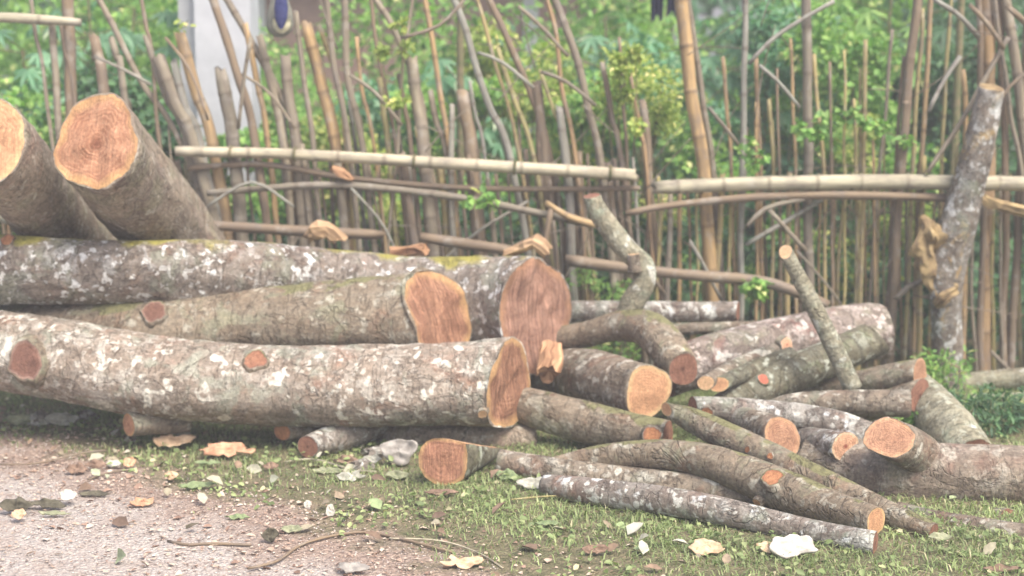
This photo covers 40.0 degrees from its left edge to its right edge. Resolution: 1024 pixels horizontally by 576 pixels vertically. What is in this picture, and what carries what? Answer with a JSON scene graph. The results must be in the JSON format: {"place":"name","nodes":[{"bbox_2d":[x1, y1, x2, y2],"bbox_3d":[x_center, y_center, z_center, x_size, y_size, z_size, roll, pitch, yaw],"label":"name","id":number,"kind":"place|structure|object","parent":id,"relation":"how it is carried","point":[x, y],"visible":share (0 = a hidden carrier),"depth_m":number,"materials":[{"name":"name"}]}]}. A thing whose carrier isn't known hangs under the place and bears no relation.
{"place":"outdoors","nodes":[
{"label":"outdoors","id":0,"kind":"place"},
{"bbox_2d":[0,425,507,575],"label":"gravel","id":1,"kind":"structure","parent":0,"point":[164,522],"depth_m":4.82,"materials":[{"name":"gravel"}]},
{"bbox_2d":[0,126,1023,575],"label":"ground","id":2,"kind":"structure","parent":0,"point":[42,550],"depth_m":4.83,"materials":[{"name":"soil"}]},
{"bbox_2d":[0,497,33,511],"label":"dry leaf","id":3,"kind":"object","parent":2,"relation":"on","point":[8,505],"visible":0.83,"depth_m":5.00,"materials":[{"name":"plant"}]},
{"bbox_2d":[0,29,89,133],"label":"cassava plant","id":4,"kind":"object","parent":2,"relation":"on","point":[24,72],"visible":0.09,"depth_m":8.27,"materials":[{"name":"green plant"}]},
{"bbox_2d":[31,498,66,508],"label":"dry leaf","id":5,"kind":"object","parent":2,"relation":"on","point":[44,503],"visible":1,"depth_m":5.05,"materials":[{"name":"plant"}]},
{"bbox_2d":[45,412,79,425],"bbox_3d":[-2.002,0.584,6.272,0.161,0.060,0.048,-1,8,-4],"label":"stone","id":6,"kind":"object","parent":2,"relation":"on","point":[65,418],"visible":1,"depth_m":6.27,"materials":[{"name":"stone"}]},
{"bbox_2d":[0,84,152,239],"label":"leafy shrub","id":7,"kind":"object","parent":2,"relation":"on","point":[28,101],"visible":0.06,"depth_m":8.12,"materials":[{"name":"green plant"}]},
{"bbox_2d":[24,0,179,130],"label":"cassava plant","id":8,"kind":"object","parent":2,"relation":"on","point":[131,39],"visible":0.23,"depth_m":9.04,"materials":[{"name":"green plant"}]},
{"bbox_2d":[60,61,211,174],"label":"leafy shrub","id":9,"kind":"object","parent":2,"relation":"on","point":[87,86],"visible":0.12,"depth_m":7.86,"materials":[{"name":"green plant"}]},
{"bbox_2d":[123,413,191,436],"bbox_3d":[-1.489,0.567,5.915,0.266,0.112,0.106,-5,9,-29],"label":"log block","id":10,"kind":"object","parent":2,"relation":"on","point":[135,424],"depth_m":5.87,"materials":[{"name":"brown wood"}]},
{"bbox_2d":[152,434,195,447],"bbox_3d":[-1.421,0.642,5.922,0.181,0.044,0.076,0,8,0],"label":"wood chip","id":11,"kind":"object","parent":2,"relation":"on","point":[170,440],"visible":1,"depth_m":5.92,"materials":[{"name":"wood"}]},
{"bbox_2d":[167,539,250,545],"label":"fallen twig","id":12,"kind":"object","parent":2,"relation":"on","point":[210,543],"visible":1,"depth_m":4.63,"materials":[{"name":"wood"}]},
{"bbox_2d":[178,0,261,218],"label":"white gate pillar","id":13,"kind":"structure","parent":2,"relation":"on","point":[207,47],"depth_m":8.80,"materials":[{"name":"paint"}]},
{"bbox_2d":[198,442,254,457],"bbox_3d":[-1.167,0.663,5.765,0.234,0.047,0.083,0,8,0],"label":"wood chip","id":14,"kind":"object","parent":2,"relation":"on","point":[218,449],"visible":1,"depth_m":5.76,"materials":[{"name":"wood"}]},
{"bbox_2d":[204,127,285,240],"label":"leafy shrub","id":15,"kind":"object","parent":2,"relation":"on","point":[244,136],"visible":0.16,"depth_m":8.29,"materials":[{"name":"green plant"}]},
{"bbox_2d":[274,426,322,439],"bbox_3d":[-0.829,0.603,5.984,0.356,0.100,0.096,-6,10,-36],"label":"log block","id":16,"kind":"object","parent":2,"relation":"on","point":[286,433],"depth_m":5.89,"materials":[{"name":"brown wood"}]},
{"bbox_2d":[243,107,358,244],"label":"leafy shrub","id":17,"kind":"object","parent":2,"relation":"on","point":[274,139],"visible":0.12,"depth_m":8.49,"materials":[{"name":"green plant"}]},
{"bbox_2d":[298,426,388,457],"bbox_3d":[-0.695,0.615,5.879,0.123,0.131,0.442,7,11,41],"label":"log block","id":18,"kind":"object","parent":2,"relation":"on","point":[332,439],"depth_m":5.78,"materials":[{"name":"grey wood"}]},
{"bbox_2d":[288,114,409,251],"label":"leafy shrub","id":19,"kind":"object","parent":2,"relation":"on","point":[326,146],"visible":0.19,"depth_m":8.13,"materials":[{"name":"green plant"}]},
{"bbox_2d":[247,531,451,569],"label":"fallen twig","id":20,"kind":"object","parent":2,"relation":"on","point":[330,536],"visible":0.94,"depth_m":4.63,"materials":[{"name":"wood"}]},
{"bbox_2d":[338,561,369,573],"bbox_3d":[-0.492,0.870,4.379,0.100,0.028,0.046,0,8,0],"label":"wood chip","id":21,"kind":"object","parent":2,"relation":"on","point":[350,567],"visible":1,"depth_m":4.38,"materials":[{"name":"white wood"}]},
{"bbox_2d":[0,0,726,364],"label":"bamboo fence","id":22,"kind":"object","parent":2,"relation":"on","point":[212,190],"visible":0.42,"depth_m":7.13,"materials":[{"name":"brown wood"}]},
{"bbox_2d":[266,0,293,37],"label":"hanging shoe","id":23,"kind":"object","parent":22,"relation":"hanging from","point":[279,22],"visible":1,"depth_m":6.90,"materials":[{"name":"blue rubber"}]},
{"bbox_2d":[373,16,415,109],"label":"leaf tuft","id":24,"kind":"object","parent":22,"relation":"attached to","point":[395,103],"visible":1,"depth_m":7.01,"materials":[{"name":"green plant"}]},
{"bbox_2d":[462,184,499,213],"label":"leaf tuft","id":25,"kind":"object","parent":22,"relation":"attached to","point":[481,201],"visible":1,"depth_m":6.94,"materials":[{"name":"green plant"}]},
{"bbox_2d":[608,43,648,138],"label":"leaf tuft","id":26,"kind":"object","parent":22,"relation":"attached to","point":[618,62],"visible":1,"depth_m":7.01,"materials":[{"name":"green plant"}]},
{"bbox_2d":[322,74,465,250],"bbox_3d":[-0.711,-0.529,8.745,1.019,1.589,0.812,0,8,0],"label":"leafy shrub","id":27,"kind":"object","parent":2,"relation":"on","point":[374,105],"visible":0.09,"depth_m":8.54,"materials":[{"name":"green plant"}]},
{"bbox_2d":[379,439,417,465],"bbox_3d":[-0.451,0.656,5.611,0.153,0.104,0.054,1,8,7],"label":"rock","id":28,"kind":"object","parent":2,"relation":"on","point":[400,451],"visible":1,"depth_m":5.61,"materials":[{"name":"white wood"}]},
{"bbox_2d":[381,74,515,255],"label":"leafy shrub","id":29,"kind":"object","parent":2,"relation":"on","point":[436,146],"visible":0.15,"depth_m":8.32,"materials":[{"name":"green plant"}]},
{"bbox_2d":[376,424,536,446],"bbox_3d":[-0.255,0.638,5.997,0.733,0.143,0.206,1,8,7],"label":"log block","id":30,"kind":"object","parent":2,"relation":"on","point":[514,435],"depth_m":5.92,"materials":[{"name":"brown wood"}]},
{"bbox_2d":[0,310,530,427],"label":"felled log","id":31,"kind":"object","parent":30,"relation":"on","point":[482,383],"visible":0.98,"depth_m":5.78,"materials":[{"name":"grey wood"}]},
{"bbox_2d":[0,267,471,345],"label":"felled log","id":32,"kind":"object","parent":31,"relation":"on","point":[421,305],"visible":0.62,"depth_m":6.05,"materials":[{"name":"brown wood"}]},
{"bbox_2d":[0,234,572,375],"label":"felled log","id":33,"kind":"object","parent":31,"relation":"on","point":[526,301],"visible":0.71,"depth_m":6.14,"materials":[{"name":"grey wood"}]},
{"bbox_2d":[0,98,116,239],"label":"tilted log","id":34,"kind":"object","parent":33,"relation":"on","point":[40,195],"visible":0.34,"depth_m":5.92,"materials":[{"name":"wood"}]},
{"bbox_2d":[53,93,225,239],"bbox_3d":[-1.639,-0.358,6.392,0.428,1.055,1.393,1,8,7],"label":"tilted log","id":35,"kind":"object","parent":33,"relation":"on","point":[117,170],"visible":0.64,"depth_m":5.78,"materials":[{"name":"brown wood"}]},
{"bbox_2d":[302,220,347,244],"bbox_3d":[-0.896,-0.266,6.739,0.229,0.128,0.119,0,8,0],"label":"wood chunk","id":36,"kind":"object","parent":33,"relation":"on","point":[321,229],"visible":1,"depth_m":6.70,"materials":[{"name":"wood"}]},
{"bbox_2d":[389,243,429,256],"bbox_3d":[-0.496,-0.183,6.779,0.203,0.072,0.076,3,9,22],"label":"wood chunk","id":37,"kind":"object","parent":33,"relation":"on","point":[421,249],"visible":0.89,"depth_m":6.76,"materials":[{"name":"wood"}]},
{"bbox_2d":[500,233,552,258],"bbox_3d":[0.061,-0.193,6.662,0.265,0.128,0.084,3,8,17],"label":"wood chunk","id":38,"kind":"object","parent":33,"relation":"on","point":[540,244],"visible":0.92,"depth_m":6.63,"materials":[{"name":"wood"}]},
{"bbox_2d":[418,438,504,484],"bbox_3d":[-0.149,0.644,5.464,0.137,0.186,0.458,8,11,43],"label":"log block","id":39,"kind":"object","parent":2,"relation":"on","point":[445,460],"depth_m":5.35,"materials":[{"name":"brown plant"}]},
{"bbox_2d":[440,555,483,569],"bbox_3d":[-0.157,0.862,4.417,0.137,0.033,0.050,1,8,6],"label":"wood chip","id":40,"kind":"object","parent":2,"relation":"on","point":[465,563],"visible":1,"depth_m":4.42,"materials":[{"name":"wood"}]},
{"bbox_2d":[0,0,937,258],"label":"garden foliage","id":41,"kind":"object","parent":2,"relation":"on","point":[637,18],"visible":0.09,"depth_m":10.11,"materials":[{"name":"green plant"}]},
{"bbox_2d":[414,20,524,201],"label":"cassava plant","id":42,"kind":"object","parent":2,"relation":"on","point":[449,79],"visible":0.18,"depth_m":9.35,"materials":[{"name":"green plant"}]},
{"bbox_2d":[258,0,686,243],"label":"tree","id":43,"kind":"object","parent":2,"relation":"on","point":[311,11],"depth_m":12.79,"materials":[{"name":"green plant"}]},
{"bbox_2d":[0,405,995,575],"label":"leaf litter","id":44,"kind":"object","parent":2,"relation":"on","point":[120,521],"visible":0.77,"depth_m":4.98,"materials":[{"name":"brown plant"}]},
{"bbox_2d":[0,397,1016,575],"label":"wood litter","id":45,"kind":"object","parent":2,"relation":"on","point":[140,486],"visible":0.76,"depth_m":4.89,"materials":[{"name":"wood"}]},
{"bbox_2d":[0,366,1023,575],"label":"grass","id":46,"kind":"structure","parent":2,"relation":"on","point":[602,509],"depth_m":4.99,"materials":[{"name":"green plant"}]},
{"bbox_2d":[0,0,1023,223],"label":"thicket","id":47,"kind":"object","parent":2,"relation":"on","point":[708,8],"depth_m":15.35,"materials":[{"name":"green plant"}]},
{"bbox_2d":[0,393,1023,575],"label":"ground weeds","id":48,"kind":"object","parent":2,"relation":"on","point":[464,494],"visible":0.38,"depth_m":4.97,"materials":[{"name":"green plant"}]},
{"bbox_2d":[452,15,608,227],"bbox_3d":[0.116,-0.681,8.602,0.966,1.931,0.713,0,8,0],"label":"leafy shrub","id":49,"kind":"object","parent":2,"relation":"on","point":[486,65],"visible":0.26,"depth_m":8.49,"materials":[{"name":"green plant"}]},
{"bbox_2d":[500,62,645,285],"bbox_3d":[0.372,-0.507,8.301,1.130,1.676,0.737,-4,9,-28],"label":"leafy shrub","id":50,"kind":"object","parent":2,"relation":"on","point":[579,120],"visible":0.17,"depth_m":8.25,"materials":[{"name":"green plant"}]},
{"bbox_2d":[517,388,672,445],"bbox_3d":[0.280,0.548,5.869,0.870,0.206,0.193,6,10,37],"label":"log","id":51,"kind":"object","parent":2,"relation":"on","point":[585,422],"visible":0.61,"depth_m":5.78,"materials":[{"name":"wood"}]},
{"bbox_2d":[530,348,671,416],"bbox_3d":[0.377,0.437,6.339,0.263,0.346,0.898,-4,9,-24],"label":"log","id":52,"kind":"object","parent":2,"relation":"on","point":[605,378],"visible":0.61,"depth_m":6.03,"materials":[{"name":"wood"}]},
{"bbox_2d":[535,339,562,382],"bbox_3d":[0.174,0.326,6.253,0.117,0.183,0.198,1,8,10],"label":"splintered chunk","id":53,"kind":"object","parent":52,"relation":"on","point":[550,365],"visible":1,"depth_m":6.21,"materials":[{"name":"orange wood"}]},
{"bbox_2d":[556,309,697,384],"bbox_3d":[0.511,0.233,6.337,0.248,0.276,0.856,-7,11,-41],"label":"curved log","id":54,"kind":"object","parent":52,"relation":"on","point":[659,339],"visible":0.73,"depth_m":6.20,"materials":[{"name":"wood"}]},
{"bbox_2d":[583,193,655,310],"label":"forked branch","id":55,"kind":"object","parent":54,"relation":"on","point":[629,251],"visible":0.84,"depth_m":6.38,"materials":[{"name":"grey plant"}]},
{"bbox_2d":[565,255,640,360],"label":"weed clump","id":56,"kind":"object","parent":2,"relation":"on","point":[616,296],"visible":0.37,"depth_m":7.17,"materials":[{"name":"green plant"}]},
{"bbox_2d":[552,9,668,201],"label":"cassava plant","id":57,"kind":"object","parent":2,"relation":"on","point":[586,40],"visible":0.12,"depth_m":9.34,"materials":[{"name":"green plant"}]},
{"bbox_2d":[232,190,1023,361],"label":"undergrowth","id":58,"kind":"object","parent":2,"relation":"on","point":[749,252],"visible":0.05,"depth_m":7.92,"materials":[{"name":"green plant"}]},
{"bbox_2d":[495,449,772,508],"bbox_3d":[0.486,0.729,5.326,1.146,0.146,0.139,3,9,20],"label":"log","id":59,"kind":"object","parent":2,"relation":"on","point":[527,465],"visible":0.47,"depth_m":5.35,"materials":[{"name":"wood"}]},
{"bbox_2d":[579,41,692,346],"bbox_3d":[0.668,-0.464,7.707,0.606,1.757,0.586,0,8,0],"label":"leafy shrub","id":60,"kind":"object","parent":2,"relation":"on","point":[659,112],"visible":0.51,"depth_m":7.58,"materials":[{"name":"green plant"}]},
{"bbox_2d":[586,32,753,290],"bbox_3d":[1.001,-0.672,8.853,1.153,1.849,0.903,0,8,0],"label":"leafy shrub","id":61,"kind":"object","parent":2,"relation":"on","point":[652,46],"visible":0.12,"depth_m":8.78,"materials":[{"name":"green plant"}]},
{"bbox_2d":[605,55,750,216],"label":"cassava plant","id":62,"kind":"object","parent":2,"relation":"on","point":[712,61],"visible":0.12,"depth_m":9.03,"materials":[{"name":"green plant"}]},
{"bbox_2d":[688,538,724,555],"bbox_3d":[0.628,0.838,4.555,0.119,0.040,0.061,0,8,0],"label":"wood chip","id":63,"kind":"object","parent":2,"relation":"on","point":[702,544],"visible":1,"depth_m":4.55,"materials":[{"name":"wood"}]},
{"bbox_2d":[539,474,877,553],"bbox_3d":[0.655,0.773,4.921,1.270,0.122,0.109,5,9,31],"label":"long pole","id":64,"kind":"object","parent":2,"relation":"on","point":[691,505],"visible":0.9,"depth_m":4.88,"materials":[{"name":"white plant"}]},
{"bbox_2d":[456,0,964,255],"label":"bamboo poles","id":65,"kind":"object","parent":2,"relation":"on","point":[956,104],"visible":0.35,"depth_m":8.20,"materials":[{"name":"wood"}]},
{"bbox_2d":[651,0,675,20],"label":"hanging trousers","id":66,"kind":"object","parent":65,"relation":"hanging from","point":[656,7],"visible":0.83,"depth_m":8.14,"materials":[{"name":"blue fabric"}]},
{"bbox_2d":[657,112,768,321],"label":"leafy shrub","id":67,"kind":"object","parent":2,"relation":"on","point":[678,159],"visible":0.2,"depth_m":8.51,"materials":[{"name":"green plant"}]},
{"bbox_2d":[554,439,884,532],"bbox_3d":[0.745,0.691,5.178,1.316,0.193,0.258,5,10,34],"label":"long pole","id":68,"kind":"object","parent":2,"relation":"on","point":[759,482],"visible":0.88,"depth_m":5.08,"materials":[{"name":"brown plant"}]},
{"bbox_2d":[679,0,801,297],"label":"cassava plant","id":69,"kind":"object","parent":2,"relation":"on","point":[785,116],"visible":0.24,"depth_m":9.23,"materials":[{"name":"green plant"}]},
{"bbox_2d":[724,0,852,314],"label":"leafy shrub","id":70,"kind":"object","parent":2,"relation":"on","point":[756,31],"visible":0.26,"depth_m":8.80,"materials":[{"name":"green plant"}]},
{"bbox_2d":[769,534,817,558],"bbox_3d":[0.902,0.830,4.518,0.157,0.067,0.076,0,8,0],"label":"wood chip","id":71,"kind":"object","parent":2,"relation":"on","point":[796,544],"visible":1,"depth_m":4.51,"materials":[{"name":"wood"}]},
{"bbox_2d":[564,0,1023,371],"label":"bamboo fence","id":72,"kind":"object","parent":2,"relation":"on","point":[708,185],"visible":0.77,"depth_m":7.16,"materials":[{"name":"brown wood"}]},
{"bbox_2d":[733,135,771,173],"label":"leaf tuft","id":73,"kind":"object","parent":72,"relation":"attached to","point":[748,151],"visible":1,"depth_m":7.02,"materials":[{"name":"green plant"}]},
{"bbox_2d":[738,276,774,302],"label":"leaf tuft","id":74,"kind":"object","parent":72,"relation":"attached to","point":[757,285],"visible":1,"depth_m":6.90,"materials":[{"name":"green plant"}]},
{"bbox_2d":[790,110,827,142],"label":"leaf tuft","id":75,"kind":"object","parent":72,"relation":"attached to","point":[811,134],"visible":1,"depth_m":6.99,"materials":[{"name":"green plant"}]},
{"bbox_2d":[830,105,917,149],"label":"leaf tuft","id":76,"kind":"object","parent":72,"relation":"attached to","point":[868,125],"visible":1,"depth_m":7.05,"materials":[{"name":"green plant"}]},
{"bbox_2d":[661,402,937,537],"bbox_3d":[1.021,0.652,5.176,0.118,0.295,1.199,-7,11,-42],"label":"long pole","id":77,"kind":"object","parent":2,"relation":"on","point":[709,428],"visible":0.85,"depth_m":5.16,"materials":[{"name":"brown wood"}]},
{"bbox_2d":[797,427,858,459],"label":"log","id":78,"kind":"object","parent":2,"relation":"on","point":[822,440],"visible":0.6,"depth_m":5.36,"materials":[{"name":"grey wood"}]},
{"bbox_2d":[688,396,872,438],"bbox_3d":[1.075,0.530,5.671,0.734,0.166,0.127,2,8,12],"label":"log","id":79,"kind":"object","parent":78,"relation":"on","point":[800,415],"visible":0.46,"depth_m":5.62,"materials":[{"name":"wood"}]},
{"bbox_2d":[727,407,799,453],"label":"log","id":80,"kind":"object","parent":79,"relation":"on","point":[781,431],"visible":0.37,"depth_m":5.46,"materials":[{"name":"brown wood"}]},
{"bbox_2d":[782,7,900,225],"bbox_3d":[2.272,-0.921,9.770,0.841,2.073,0.999,0,8,0],"label":"cassava plant","id":81,"kind":"object","parent":2,"relation":"on","point":[863,28],"visible":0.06,"depth_m":9.41,"materials":[{"name":"green plant"}]},
{"bbox_2d":[763,0,949,301],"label":"leafy shrub","id":82,"kind":"object","parent":2,"relation":"on","point":[825,34],"visible":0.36,"depth_m":8.44,"materials":[{"name":"green plant"}]},
{"bbox_2d":[792,0,929,200],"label":"cassava plant","id":83,"kind":"object","parent":2,"relation":"on","point":[866,14],"visible":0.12,"depth_m":9.01,"materials":[{"name":"green plant"}]},
{"bbox_2d":[803,112,937,309],"bbox_3d":[2.006,-0.308,7.992,0.772,1.369,0.622,0,8,0],"label":"leafy shrub","id":84,"kind":"object","parent":2,"relation":"on","point":[869,164],"visible":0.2,"depth_m":7.94,"materials":[{"name":"green plant"}]},
{"bbox_2d":[797,417,1023,502],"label":"felled log","id":85,"kind":"object","parent":2,"relation":"on","point":[890,456],"visible":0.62,"depth_m":5.18,"materials":[{"name":"wood"}]},
{"bbox_2d":[854,42,974,316],"bbox_3d":[2.613,-0.700,9.221,0.843,1.797,0.801,0,8,0],"label":"leafy shrub","id":86,"kind":"object","parent":2,"relation":"on","point":[937,62],"visible":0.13,"depth_m":9.02,"materials":[{"name":"green plant"}]},
{"bbox_2d":[883,0,976,205],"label":"cassava plant","id":87,"kind":"object","parent":2,"relation":"on","point":[940,32],"visible":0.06,"depth_m":9.40,"materials":[{"name":"green plant"}]},
{"bbox_2d":[852,0,1023,282],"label":"garden foliage","id":88,"kind":"object","parent":2,"relation":"on","point":[1017,5],"visible":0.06,"depth_m":10.22,"materials":[{"name":"green plant"}]},
{"bbox_2d":[910,345,977,402],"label":"weed clump","id":89,"kind":"object","parent":2,"relation":"on","point":[932,370],"visible":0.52,"depth_m":6.75,"materials":[{"name":"green plant"}]},
{"bbox_2d":[904,360,990,443],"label":"slanting log","id":90,"kind":"object","parent":2,"relation":"on","point":[943,415],"visible":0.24,"depth_m":5.83,"materials":[{"name":"wood"}]},
{"bbox_2d":[801,358,926,391],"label":"log","id":91,"kind":"object","parent":90,"relation":"on","point":[887,376],"visible":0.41,"depth_m":6.15,"materials":[{"name":"brown wood"}]},
{"bbox_2d":[712,324,888,399],"bbox_3d":[1.265,0.367,6.202,1.026,0.345,0.186,-5,9,-31],"label":"log","id":92,"kind":"object","parent":91,"relation":"on","point":[807,368],"visible":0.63,"depth_m":6.15,"materials":[{"name":"wood"}]},
{"bbox_2d":[697,344,779,389],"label":"log","id":93,"kind":"object","parent":92,"relation":"on","point":[707,381],"visible":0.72,"depth_m":6.01,"materials":[{"name":"brown wood"}]},
{"bbox_2d":[711,347,797,391],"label":"log","id":94,"kind":"object","parent":92,"relation":"on","point":[741,374],"visible":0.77,"depth_m":6.01,"materials":[{"name":"wood"}]},
{"bbox_2d":[653,303,894,396],"bbox_3d":[1.213,0.273,6.484,1.239,0.356,0.293,-3,9,-22],"label":"log","id":95,"kind":"object","parent":92,"relation":"on","point":[715,350],"visible":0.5,"depth_m":6.39,"materials":[{"name":"wood"}]},
{"bbox_2d":[673,321,755,334],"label":"log","id":96,"kind":"object","parent":95,"relation":"on","point":[697,328],"visible":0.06,"depth_m":6.73,"materials":[{"name":"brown wood"}]},
{"bbox_2d":[571,300,739,321],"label":"log","id":97,"kind":"object","parent":96,"relation":"on","point":[688,311],"visible":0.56,"depth_m":6.75,"materials":[{"name":"grey wood"}]},
{"bbox_2d":[769,389,911,416],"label":"log","id":98,"kind":"object","parent":92,"relation":"on","point":[880,403],"visible":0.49,"depth_m":5.82,"materials":[{"name":"grey wood"}]},
{"bbox_2d":[779,245,861,389],"bbox_3d":[1.309,0.133,5.966,0.362,0.627,0.086,1,8,10],"label":"leaning stick","id":99,"kind":"object","parent":98,"relation":"on","point":[834,349],"visible":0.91,"depth_m":5.94,"materials":[{"name":"wood"}]},
{"bbox_2d":[858,378,928,419],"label":"log","id":100,"kind":"object","parent":90,"relation":"on","point":[917,388],"visible":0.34,"depth_m":6.02,"materials":[{"name":"brown wood"}]},
{"bbox_2d":[908,83,1003,389],"bbox_3d":[2.180,-0.241,6.976,0.445,1.535,0.222,0,8,0],"label":"old tree post","id":101,"kind":"object","parent":2,"relation":"on","point":[940,252],"visible":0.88,"depth_m":6.91,"materials":[{"name":"grey plant"}]},
{"bbox_2d":[982,194,1023,216],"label":"rotten branch","id":102,"kind":"object","parent":101,"relation":"attached to","point":[1011,208],"visible":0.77,"depth_m":6.97,"materials":[{"name":"wood"}]},
{"bbox_2d":[896,501,1023,536],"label":"log","id":103,"kind":"object","parent":2,"relation":"on","point":[1007,526],"visible":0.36,"depth_m":4.86,"materials":[{"name":"brown wood"}]},
{"bbox_2d":[924,35,1023,321],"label":"leafy shrub","id":104,"kind":"object","parent":2,"relation":"on","point":[936,129],"visible":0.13,"depth_m":8.89,"materials":[{"name":"green plant"}]},
{"bbox_2d":[942,382,1023,437],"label":"weed clump","id":105,"kind":"object","parent":2,"relation":"on","point":[1006,414],"visible":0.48,"depth_m":6.11,"materials":[{"name":"green plant"}]},
{"bbox_2d":[963,367,1023,389],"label":"log","id":106,"kind":"object","parent":2,"relation":"on","point":[1013,378],"visible":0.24,"depth_m":7.02,"materials":[{"name":"grey wood"}]},
{"bbox_2d":[970,384,1023,431],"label":"weed clump","id":107,"kind":"object","parent":2,"relation":"on","point":[1008,393],"visible":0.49,"depth_m":6.27,"materials":[{"name":"green plant"}]},
{"bbox_2d":[2,0,1021,97],"label":"sky","id":108,"kind":"structure","parent":0,"point":[716,12],"materials":[{"name":"white"}]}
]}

